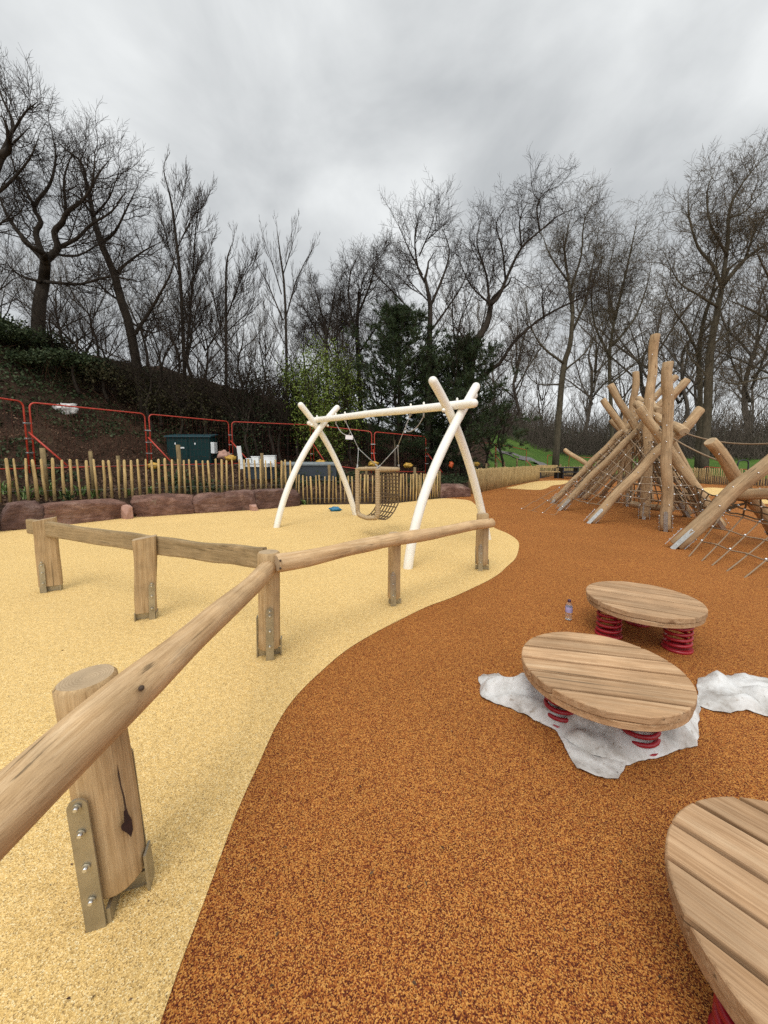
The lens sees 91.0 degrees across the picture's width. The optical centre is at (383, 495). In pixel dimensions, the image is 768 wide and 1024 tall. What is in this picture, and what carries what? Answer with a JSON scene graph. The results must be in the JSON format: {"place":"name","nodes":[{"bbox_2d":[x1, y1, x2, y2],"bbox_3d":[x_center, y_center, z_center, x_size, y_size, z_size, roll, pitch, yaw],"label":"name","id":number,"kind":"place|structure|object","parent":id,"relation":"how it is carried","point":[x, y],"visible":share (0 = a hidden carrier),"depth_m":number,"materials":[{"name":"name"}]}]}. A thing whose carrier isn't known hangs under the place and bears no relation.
{"place":"outdoors","nodes":[
{"label":"outdoors","id":0,"kind":"place"},
{"bbox_2d":[0,498,518,1023],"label":"yellow safety surface","id":1,"kind":"object","parent":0,"point":[222,702],"visible":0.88,"depth_m":2.58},
{"bbox_2d":[0,500,43,530],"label":"boulder","id":2,"kind":"object","parent":1,"relation":"on","point":[15,515],"visible":0.64,"depth_m":7.89,"materials":[{"name":"red stone"}]},
{"bbox_2d":[40,498,127,523],"bbox_3d":[-7.107,0.384,8.968,0.680,0.557,1.652,5,8,38],"label":"boulder","id":3,"kind":"object","parent":1,"relation":"on","point":[79,511],"visible":0.69,"depth_m":8.72,"materials":[{"name":"red stone"}]},
{"bbox_2d":[130,493,194,516],"bbox_3d":[-5.831,0.257,10.013,1.479,0.594,0.673,-3,7,-29],"label":"boulder","id":4,"kind":"object","parent":1,"relation":"on","point":[151,505],"visible":0.87,"depth_m":9.75,"materials":[{"name":"red stone"}]},
{"bbox_2d":[193,492,227,512],"bbox_3d":[-4.845,0.208,10.551,0.932,0.581,0.669,-3,7,-28],"label":"boulder","id":5,"kind":"object","parent":1,"relation":"on","point":[209,502],"visible":0.78,"depth_m":10.28,"materials":[{"name":"red stone"}]},
{"bbox_2d":[225,489,256,510],"bbox_3d":[-4.145,0.156,10.902,0.912,0.618,0.660,-3,7,-24],"label":"boulder","id":6,"kind":"object","parent":1,"relation":"on","point":[241,500],"visible":0.69,"depth_m":10.62,"materials":[{"name":"red stone"}]},
{"bbox_2d":[0,512,494,932],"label":"timber rail fence","id":7,"kind":"object","parent":1,"relation":"on","point":[81,750],"visible":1,"depth_m":1.28,"materials":[{"name":"brown wood"}]},
{"bbox_2d":[252,488,299,508],"bbox_3d":[-3.296,0.094,11.467,1.491,0.620,0.669,-5,8,-40],"label":"boulder","id":8,"kind":"object","parent":1,"relation":"on","point":[268,498],"visible":0.65,"depth_m":11.10,"materials":[{"name":"red stone"}]},
{"bbox_2d":[273,376,490,568],"bbox_3d":[-0.168,-0.571,7.404,2.518,2.827,4.678,-5,8,-41],"label":"net swing","id":9,"kind":"object","parent":1,"relation":"on","point":[446,406],"visible":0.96,"depth_m":6.81,"materials":[{"name":"beige paint"}]},
{"bbox_2d":[0,341,767,516],"bbox_3d":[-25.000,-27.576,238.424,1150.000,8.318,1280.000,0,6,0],"label":"bank","id":10,"kind":"structure","parent":0,"point":[32,393],"depth_m":13.48,"materials":[{"name":"plant"}]},
{"bbox_2d":[0,233,52,311],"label":"bare tree","id":11,"kind":"object","parent":10,"relation":"on","point":[1,270],"visible":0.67,"depth_m":14.73,"materials":[{"name":"brown plant"}]},
{"bbox_2d":[0,397,68,472],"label":"fence panel","id":12,"kind":"object","parent":10,"relation":"on","point":[34,437],"visible":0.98,"depth_m":9.87,"materials":[{"name":"orange paint"}]},
{"bbox_2d":[0,47,78,250],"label":"bare tree","id":13,"kind":"object","parent":10,"relation":"on","point":[5,151],"visible":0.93,"depth_m":13.56,"materials":[{"name":"brown plant"}]},
{"bbox_2d":[0,314,81,353],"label":"evergreen bush","id":14,"kind":"object","parent":10,"relation":"on","point":[16,331],"visible":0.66,"depth_m":14.47,"materials":[{"name":"green plant"}]},
{"bbox_2d":[0,236,84,371],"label":"bare tree","id":15,"kind":"object","parent":10,"relation":"on","point":[33,319],"visible":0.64,"depth_m":14.67,"materials":[{"name":"brown plant"}]},
{"bbox_2d":[0,344,127,381],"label":"evergreen bush","id":16,"kind":"object","parent":10,"relation":"on","point":[61,355],"visible":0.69,"depth_m":14.29,"materials":[{"name":"green plant"}]},
{"bbox_2d":[0,236,129,338],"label":"bare tree","id":17,"kind":"object","parent":10,"relation":"on","point":[53,296],"visible":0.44,"depth_m":23.34,"materials":[{"name":"brown plant"}]},
{"bbox_2d":[1,247,133,394],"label":"bare tree","id":18,"kind":"object","parent":10,"relation":"on","point":[93,304],"visible":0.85,"depth_m":14.35,"materials":[{"name":"brown plant"}]},
{"bbox_2d":[11,265,131,391],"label":"bare tree","id":19,"kind":"object","parent":10,"relation":"on","point":[81,331],"visible":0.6,"depth_m":14.73,"materials":[{"name":"brown plant"}]},
{"bbox_2d":[18,227,143,355],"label":"bare tree","id":20,"kind":"object","parent":10,"relation":"on","point":[72,297],"visible":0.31,"depth_m":22.43,"materials":[{"name":"brown plant"}]},
{"bbox_2d":[0,85,167,354],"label":"bare tree","id":21,"kind":"object","parent":10,"relation":"on","point":[47,258],"visible":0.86,"depth_m":14.70,"materials":[{"name":"brown plant"}]},
{"bbox_2d":[28,402,173,472],"bbox_3d":[-8.525,-1.705,11.627,0.733,1.874,3.597,5,7,37],"label":"fence panel","id":22,"kind":"object","parent":10,"relation":"on","point":[58,405],"visible":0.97,"depth_m":11.10,"materials":[{"name":"orange paint"}]},
{"bbox_2d":[48,361,157,404],"bbox_3d":[-11.410,-4.663,16.016,3.855,1.905,4.551,-2,6,-20],"label":"evergreen bush","id":23,"kind":"object","parent":10,"relation":"on","point":[99,375],"visible":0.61,"depth_m":15.35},
{"bbox_2d":[54,288,151,401],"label":"bare tree","id":24,"kind":"object","parent":10,"relation":"on","point":[104,356],"visible":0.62,"depth_m":15.25,"materials":[{"name":"brown plant"}]},
{"bbox_2d":[19,104,204,424],"bbox_3d":[-10.766,-9.492,15.442,7.070,13.240,4.395,0,6,0],"label":"bare tree","id":25,"kind":"object","parent":10,"relation":"on","point":[122,303],"visible":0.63,"depth_m":15.34,"materials":[{"name":"brown plant"}]},
{"bbox_2d":[69,301,192,431],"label":"bare tree","id":26,"kind":"object","parent":10,"relation":"on","point":[150,372],"visible":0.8,"depth_m":15.30,"materials":[{"name":"brown plant"}]},
{"bbox_2d":[63,272,224,426],"bbox_3d":[-9.763,-6.495,16.070,5.878,7.088,3.518,0,6,0],"label":"bare tree","id":27,"kind":"object","parent":10,"relation":"on","point":[160,368],"visible":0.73,"depth_m":15.94,"materials":[{"name":"brown plant"}]},
{"bbox_2d":[107,255,184,366],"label":"bare tree","id":28,"kind":"object","parent":10,"relation":"on","point":[129,308],"visible":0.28,"depth_m":23.44,"materials":[{"name":"brown plant"}]},
{"bbox_2d":[0,445,296,501],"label":"paling fence","id":29,"kind":"object","parent":10,"relation":"on","point":[94,485],"visible":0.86,"depth_m":10.04,"materials":[{"name":"wood"}]},
{"bbox_2d":[111,371,213,429],"bbox_3d":[-9.697,-4.236,16.844,4.052,3.234,4.000,0,6,0],"label":"evergreen bush","id":30,"kind":"object","parent":10,"relation":"on","point":[168,408],"visible":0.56,"depth_m":16.14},
{"bbox_2d":[132,265,227,393],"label":"bare tree","id":31,"kind":"object","parent":10,"relation":"on","point":[172,302],"visible":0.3,"depth_m":19.24,"materials":[{"name":"brown plant"}]},
{"bbox_2d":[135,323,229,433],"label":"bare tree","id":32,"kind":"object","parent":10,"relation":"on","point":[176,398],"visible":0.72,"depth_m":15.61,"materials":[{"name":"brown plant"}]},
{"bbox_2d":[151,147,218,433],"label":"bare tree","id":33,"kind":"object","parent":10,"relation":"on","point":[201,202],"visible":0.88,"depth_m":15.96,"materials":[{"name":"brown plant"}]},
{"bbox_2d":[125,297,245,433],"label":"bare tree","id":34,"kind":"object","parent":10,"relation":"on","point":[192,388],"visible":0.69,"depth_m":16.00,"materials":[{"name":"brown plant"}]},
{"bbox_2d":[142,253,232,376],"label":"bare tree","id":35,"kind":"object","parent":10,"relation":"on","point":[185,298],"visible":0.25,"depth_m":22.44,"materials":[{"name":"brown plant"}]},
{"bbox_2d":[164,434,217,466],"bbox_3d":[-7.917,-1.811,15.750,1.920,1.522,0.900,0,6,-4],"label":"utility cabinet","id":36,"kind":"object","parent":10,"relation":"on","point":[192,449],"visible":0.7,"depth_m":15.36,"materials":[{"name":"metal"}]},
{"bbox_2d":[127,255,260,406],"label":"bare tree","id":37,"kind":"object","parent":10,"relation":"on","point":[212,340],"visible":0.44,"depth_m":19.26,"materials":[{"name":"brown plant"}]},
{"bbox_2d":[148,414,245,466],"bbox_3d":[-7.025,-2.010,14.497,0.736,1.872,3.725,5,8,41],"label":"fence panel","id":38,"kind":"object","parent":10,"relation":"on","point":[229,444],"visible":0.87,"depth_m":14.19,"materials":[{"name":"orange paint"}]},
{"bbox_2d":[159,369,246,447],"bbox_3d":[-8.116,-3.623,17.115,3.652,4.085,4.840,-5,8,-38],"label":"evergreen bush","id":39,"kind":"object","parent":10,"relation":"on","point":[212,416],"visible":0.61,"depth_m":16.58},
{"bbox_2d":[158,311,286,462],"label":"bare tree","id":40,"kind":"object","parent":10,"relation":"on","point":[230,410],"visible":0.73,"depth_m":16.02,"materials":[{"name":"brown plant"}]},
{"bbox_2d":[185,223,265,451],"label":"bare tree","id":41,"kind":"object","parent":10,"relation":"on","point":[236,292],"visible":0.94,"depth_m":16.33,"materials":[{"name":"brown plant"}]},
{"bbox_2d":[189,282,271,366],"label":"bare tree","id":42,"kind":"object","parent":10,"relation":"on","point":[251,342],"visible":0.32,"depth_m":25.87,"materials":[{"name":"brown plant"}]},
{"bbox_2d":[171,318,301,455],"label":"bare tree","id":43,"kind":"object","parent":10,"relation":"on","point":[253,437],"visible":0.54,"depth_m":16.71,"materials":[{"name":"brown plant"}]},
{"bbox_2d":[0,311,480,473],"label":"bramble thicket","id":44,"kind":"object","parent":10,"relation":"on","point":[88,429],"visible":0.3,"depth_m":14.31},
{"bbox_2d":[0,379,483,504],"bbox_3d":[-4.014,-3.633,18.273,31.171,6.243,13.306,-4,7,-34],"label":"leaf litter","id":45,"kind":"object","parent":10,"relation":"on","point":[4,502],"visible":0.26,"depth_m":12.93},
{"bbox_2d":[206,320,281,457],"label":"bare tree","id":46,"kind":"object","parent":10,"relation":"on","point":[247,427],"visible":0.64,"depth_m":16.16,"materials":[{"name":"brown plant"}]},
{"bbox_2d":[0,339,489,501],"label":"ivy ground cover","id":47,"kind":"object","parent":10,"relation":"on","point":[461,479],"visible":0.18,"depth_m":14.16,"materials":[{"name":"green plant"}]},
{"bbox_2d":[221,353,296,456],"bbox_3d":[-5.866,-3.638,17.702,3.690,5.487,3.976,-2,6,-19],"label":"evergreen bush","id":48,"kind":"object","parent":10,"relation":"on","point":[262,432],"visible":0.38,"depth_m":17.31,"materials":[{"name":"green plant"}]},
{"bbox_2d":[243,289,286,372],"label":"bare tree","id":49,"kind":"object","parent":10,"relation":"on","point":[258,333],"visible":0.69,"depth_m":24.60,"materials":[{"name":"brown plant"}]},
{"bbox_2d":[235,323,304,454],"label":"bare tree","id":50,"kind":"object","parent":10,"relation":"on","point":[270,436],"visible":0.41,"depth_m":16.85,"materials":[{"name":"brown plant"}]},
{"bbox_2d":[233,347,310,461],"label":"bare tree","id":51,"kind":"object","parent":10,"relation":"on","point":[279,436],"visible":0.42,"depth_m":17.35,"materials":[{"name":"brown plant"}]},
{"bbox_2d":[241,211,319,461],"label":"bare tree","id":52,"kind":"object","parent":10,"relation":"on","point":[286,310],"visible":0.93,"depth_m":17.50,"materials":[{"name":"brown plant"}]},
{"bbox_2d":[255,368,311,457],"bbox_3d":[-4.914,-4.075,19.161,3.604,5.285,3.381,0,6,0],"label":"evergreen bush","id":53,"kind":"object","parent":10,"relation":"on","point":[292,444],"visible":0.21,"depth_m":18.98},
{"bbox_2d":[206,304,370,458],"bbox_3d":[-4.201,-5.394,17.756,7.229,8.204,3.912,-1,6,-8],"label":"bare tree","id":54,"kind":"object","parent":10,"relation":"on","point":[298,432],"visible":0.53,"depth_m":17.65,"materials":[{"name":"brown plant"}]},
{"bbox_2d":[259,358,339,447],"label":"bare tree","id":55,"kind":"object","parent":10,"relation":"on","point":[304,403],"visible":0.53,"depth_m":17.07,"materials":[{"name":"brown plant"}]},
{"bbox_2d":[277,284,333,379],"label":"bare tree","id":56,"kind":"object","parent":10,"relation":"on","point":[303,340],"visible":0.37,"depth_m":26.08,"materials":[{"name":"brown plant"}]},
{"bbox_2d":[286,462,336,479],"bbox_3d":[-2.818,-0.933,14.482,2.120,0.689,0.603,0,6,-3],"label":"metal trough","id":57,"kind":"object","parent":10,"relation":"on","point":[310,468],"visible":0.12,"depth_m":14.24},
{"bbox_2d":[268,321,375,461],"bbox_3d":[-2.887,-4.316,18.368,5.741,7.830,5.070,4,7,35],"label":"spring shrub","id":58,"kind":"object","parent":10,"relation":"on","point":[320,446],"visible":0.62,"depth_m":17.70,"materials":[{"name":"green plant"}]},
{"bbox_2d":[277,255,376,396],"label":"bare tree","id":59,"kind":"object","parent":10,"relation":"on","point":[324,319],"visible":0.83,"depth_m":20.02,"materials":[{"name":"brown plant"}]},
{"bbox_2d":[306,301,382,456],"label":"bare tree","id":60,"kind":"object","parent":10,"relation":"on","point":[365,353],"visible":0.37,"depth_m":18.12,"materials":[{"name":"brown plant"}]},
{"bbox_2d":[309,358,381,465],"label":"bare tree","id":61,"kind":"object","parent":10,"relation":"on","point":[350,443],"visible":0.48,"depth_m":17.92,"materials":[{"name":"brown plant"}]},
{"bbox_2d":[309,225,415,440],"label":"bare tree","id":62,"kind":"object","parent":10,"relation":"on","point":[358,299],"visible":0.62,"depth_m":20.74,"materials":[{"name":"brown plant"}]},
{"bbox_2d":[298,465,440,503],"bbox_3d":[-0.261,-0.360,12.721,5.140,1.348,1.044,-2,6,-17],"label":"paling fence","id":63,"kind":"object","parent":10,"relation":"on","point":[417,481],"visible":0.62,"depth_m":12.40,"materials":[{"name":"wood"}]},
{"bbox_2d":[321,315,426,458],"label":"bare tree","id":64,"kind":"object","parent":10,"relation":"on","point":[378,422],"visible":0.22,"depth_m":19.77,"materials":[{"name":"brown plant"}]},
{"bbox_2d":[307,282,460,430],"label":"bare tree","id":65,"kind":"object","parent":10,"relation":"on","point":[383,366],"visible":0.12,"depth_m":27.52,"materials":[{"name":"brown plant"}]},
{"bbox_2d":[313,294,474,470],"bbox_3d":[0.468,-5.494,19.037,8.484,8.808,7.716,0,6,0],"label":"pine tree","id":66,"kind":"object","parent":10,"relation":"on","point":[395,316],"visible":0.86,"depth_m":18.16,"materials":[{"name":"green plant"}]},
{"bbox_2d":[344,171,498,472],"bbox_3d":[1.782,-8.078,19.214,7.946,14.290,4.784,2,6,18],"label":"bare tree","id":67,"kind":"object","parent":10,"relation":"on","point":[427,428],"visible":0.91,"depth_m":18.77,"materials":[{"name":"brown plant"}]},
{"bbox_2d":[389,354,476,464],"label":"tree","id":68,"kind":"object","parent":10,"relation":"on","point":[441,428],"visible":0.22,"depth_m":19.85,"materials":[{"name":"green plant"}]},
{"bbox_2d":[380,320,529,470],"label":"bare tree","id":69,"kind":"object","parent":10,"relation":"on","point":[441,468],"visible":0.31,"depth_m":19.16,"materials":[{"name":"brown plant"}]},
{"bbox_2d":[414,222,520,455],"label":"bare tree","id":70,"kind":"object","parent":10,"relation":"on","point":[483,313],"visible":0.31,"depth_m":26.27,"materials":[{"name":"brown plant"}]},
{"bbox_2d":[407,329,542,474],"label":"pine tree","id":71,"kind":"object","parent":10,"relation":"on","point":[466,353],"visible":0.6,"depth_m":19.25,"materials":[{"name":"green plant"}]},
{"bbox_2d":[471,385,520,467],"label":"bare tree","id":72,"kind":"object","parent":10,"relation":"on","point":[490,443],"visible":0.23,"depth_m":21.66,"materials":[{"name":"brown plant"}]},
{"bbox_2d":[468,458,539,493],"bbox_3d":[6.146,-1.159,19.654,1.148,1.496,10.886,4,7,36],"label":"paling fence","id":73,"kind":"object","parent":10,"relation":"on","point":[496,477],"visible":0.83,"depth_m":18.75,"materials":[{"name":"wood"}]},
{"bbox_2d":[473,356,535,466],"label":"bare tree","id":74,"kind":"object","parent":10,"relation":"on","point":[509,420],"visible":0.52,"depth_m":22.22,"materials":[{"name":"brown plant"}]},
{"bbox_2d":[426,145,643,477],"bbox_3d":[7.500,-9.088,19.707,11.990,16.822,4.775,-1,6,-9],"label":"bare tree","id":75,"kind":"object","parent":10,"relation":"on","point":[495,298],"visible":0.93,"depth_m":19.23,"materials":[{"name":"brown plant"}]},
{"bbox_2d":[472,376,767,460],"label":"woodland undergrowth","id":76,"kind":"object","parent":10,"relation":"on","point":[734,429],"visible":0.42,"depth_m":43.40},
{"bbox_2d":[540,464,767,487],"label":"paling fence","id":77,"kind":"object","parent":10,"relation":"on","point":[548,474],"visible":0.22,"depth_m":20.90,"materials":[{"name":"wood"}]},
{"bbox_2d":[0,0,767,432],"label":"sky","id":78,"kind":"structure","parent":0,"point":[312,108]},
{"bbox_2d":[160,476,767,1023],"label":"orange safety surface","id":79,"kind":"object","parent":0,"point":[416,736],"visible":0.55,"depth_m":1.60,"materials":[{"name":"rubber"}]},
{"bbox_2d":[431,484,470,497],"bbox_3d":[2.499,-0.174,14.395,1.535,0.537,0.752,-2,6,-22],"label":"boulder","id":80,"kind":"object","parent":79,"relation":"on","point":[453,490],"visible":0.67,"depth_m":14.08,"materials":[{"name":"red stone"}]},
{"bbox_2d":[508,480,567,489],"bbox_3d":[8.697,-0.620,20.652,1.817,0.001,8.026,5,8,37],"label":"yellow surface patch","id":81,"kind":"object","parent":79,"relation":"on","point":[538,485],"visible":0.95,"depth_m":19.63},
{"bbox_2d":[478,673,700,764],"bbox_3d":[1.325,1.217,2.274,1.402,0.183,0.797,0,6,0],"label":"plastic sheet","id":82,"kind":"object","parent":79,"relation":"on","point":[519,693],"visible":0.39,"depth_m":2.06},
{"bbox_2d":[556,729,626,777],"bbox_3d":[1.020,1.332,1.946,0.214,0.024,0.354,-6,8,-44],"label":"plastic sheet","id":83,"kind":"object","parent":79,"relation":"on","point":[604,767],"visible":0.89,"depth_m":1.89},
{"bbox_2d":[521,632,697,758],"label":"spring platform","id":84,"kind":"structure","parent":79,"relation":"on","point":[627,688],"depth_m":2.04,"materials":[{"name":"brown wood"}]},
{"bbox_2d":[521,333,767,531],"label":"log climbing frame","id":85,"kind":"object","parent":79,"relation":"on","point":[662,462],"visible":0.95,"depth_m":9.06,"materials":[{"name":"wood"}]},
{"bbox_2d":[586,581,707,654],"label":"spring platform","id":86,"kind":"structure","parent":79,"relation":"on","point":[641,605],"depth_m":3.10,"materials":[{"name":"brown wood"}]},
{"bbox_2d":[665,797,767,1023],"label":"spring platform","id":87,"kind":"structure","parent":79,"relation":"on","point":[716,859],"depth_m":1.05,"materials":[{"name":"brown wood"}]},
{"bbox_2d":[665,438,767,577],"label":"log crossing frame","id":88,"kind":"object","parent":79,"relation":"on","point":[738,487],"visible":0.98,"depth_m":6.20,"materials":[{"name":"wood"}]},
{"bbox_2d":[697,670,767,715],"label":"plastic sheet","id":89,"kind":"object","parent":79,"relation":"on","point":[718,691],"visible":0.99,"depth_m":2.39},
{"bbox_2d":[488,433,766,477],"bbox_3d":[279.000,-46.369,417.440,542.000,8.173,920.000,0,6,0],"label":"lawn","id":90,"kind":"structure","parent":0,"point":[539,455],"depth_m":37.18,"materials":[{"name":"green plant"}]},
{"bbox_2d":[483,251,567,427],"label":"bare tree","id":91,"kind":"object","parent":90,"relation":"on","point":[516,349],"visible":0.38,"depth_m":47.65,"materials":[{"name":"brown plant"}]},
{"bbox_2d":[516,329,567,421],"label":"bare tree","id":92,"kind":"object","parent":90,"relation":"on","point":[538,391],"visible":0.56,"depth_m":61.39,"materials":[{"name":"brown plant"}]},
{"bbox_2d":[496,170,639,470],"bbox_3d":[14.935,-14.008,32.268,11.588,24.277,7.801,2,6,18],"label":"bare tree","id":93,"kind":"object","parent":90,"relation":"on","point":[559,406],"visible":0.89,"depth_m":31.18,"materials":[{"name":"brown plant"}]},
{"bbox_2d":[564,361,622,423],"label":"bare tree","id":94,"kind":"object","parent":90,"relation":"on","point":[580,397],"visible":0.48,"depth_m":90.57,"materials":[{"name":"brown plant"}]},
{"bbox_2d":[539,234,693,447],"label":"bare tree","id":95,"kind":"object","parent":90,"relation":"on","point":[591,395],"visible":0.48,"depth_m":50.46,"materials":[{"name":"brown plant"}]},
{"bbox_2d":[560,181,682,438],"bbox_3d":[21.397,-14.784,34.518,11.470,24.260,7.606,-2,6,-17],"label":"bare tree","id":96,"kind":"object","parent":90,"relation":"on","point":[615,262],"visible":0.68,"depth_m":33.99,"materials":[{"name":"brown plant"}]},
{"bbox_2d":[558,309,694,417],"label":"bare tree","id":97,"kind":"object","parent":90,"relation":"on","point":[627,388],"visible":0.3,"depth_m":59.98,"materials":[{"name":"brown plant"}]},
{"bbox_2d":[547,160,756,401],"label":"bare tree","id":98,"kind":"object","parent":90,"relation":"on","point":[640,370],"visible":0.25,"depth_m":49.90,"materials":[{"name":"brown plant"}]},
{"bbox_2d":[621,283,766,412],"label":"bare tree","id":99,"kind":"object","parent":90,"relation":"on","point":[694,395],"visible":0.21,"depth_m":61.08,"materials":[{"name":"brown plant"}]},
{"bbox_2d":[622,124,767,476],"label":"bare tree","id":100,"kind":"object","parent":90,"relation":"on","point":[712,341],"visible":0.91,"depth_m":24.59,"materials":[{"name":"brown plant"}]},
{"bbox_2d":[622,187,767,438],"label":"bare tree","id":101,"kind":"object","parent":90,"relation":"on","point":[684,393],"visible":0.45,"depth_m":45.91,"materials":[{"name":"brown plant"}]},
{"bbox_2d":[645,218,767,472],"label":"bare tree","id":102,"kind":"object","parent":90,"relation":"on","point":[699,421],"visible":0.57,"depth_m":26.45,"materials":[{"name":"brown plant"}]},
{"bbox_2d":[653,279,767,402],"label":"bare tree","id":103,"kind":"object","parent":90,"relation":"on","point":[762,370],"visible":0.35,"depth_m":45.13,"materials":[{"name":"brown plant"}]},
{"bbox_2d":[680,228,767,429],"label":"bare tree","id":104,"kind":"object","parent":90,"relation":"on","point":[751,377],"visible":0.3,"depth_m":45.80,"materials":[{"name":"brown plant"}]},
{"bbox_2d":[687,201,767,415],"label":"bare tree","id":105,"kind":"object","parent":90,"relation":"on","point":[761,263],"visible":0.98,"depth_m":23.13,"materials":[{"name":"brown plant"}]},
{"bbox_2d":[694,342,767,420],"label":"bare tree","id":106,"kind":"object","parent":90,"relation":"on","point":[752,400],"visible":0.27,"depth_m":80.75,"materials":[{"name":"brown plant"}]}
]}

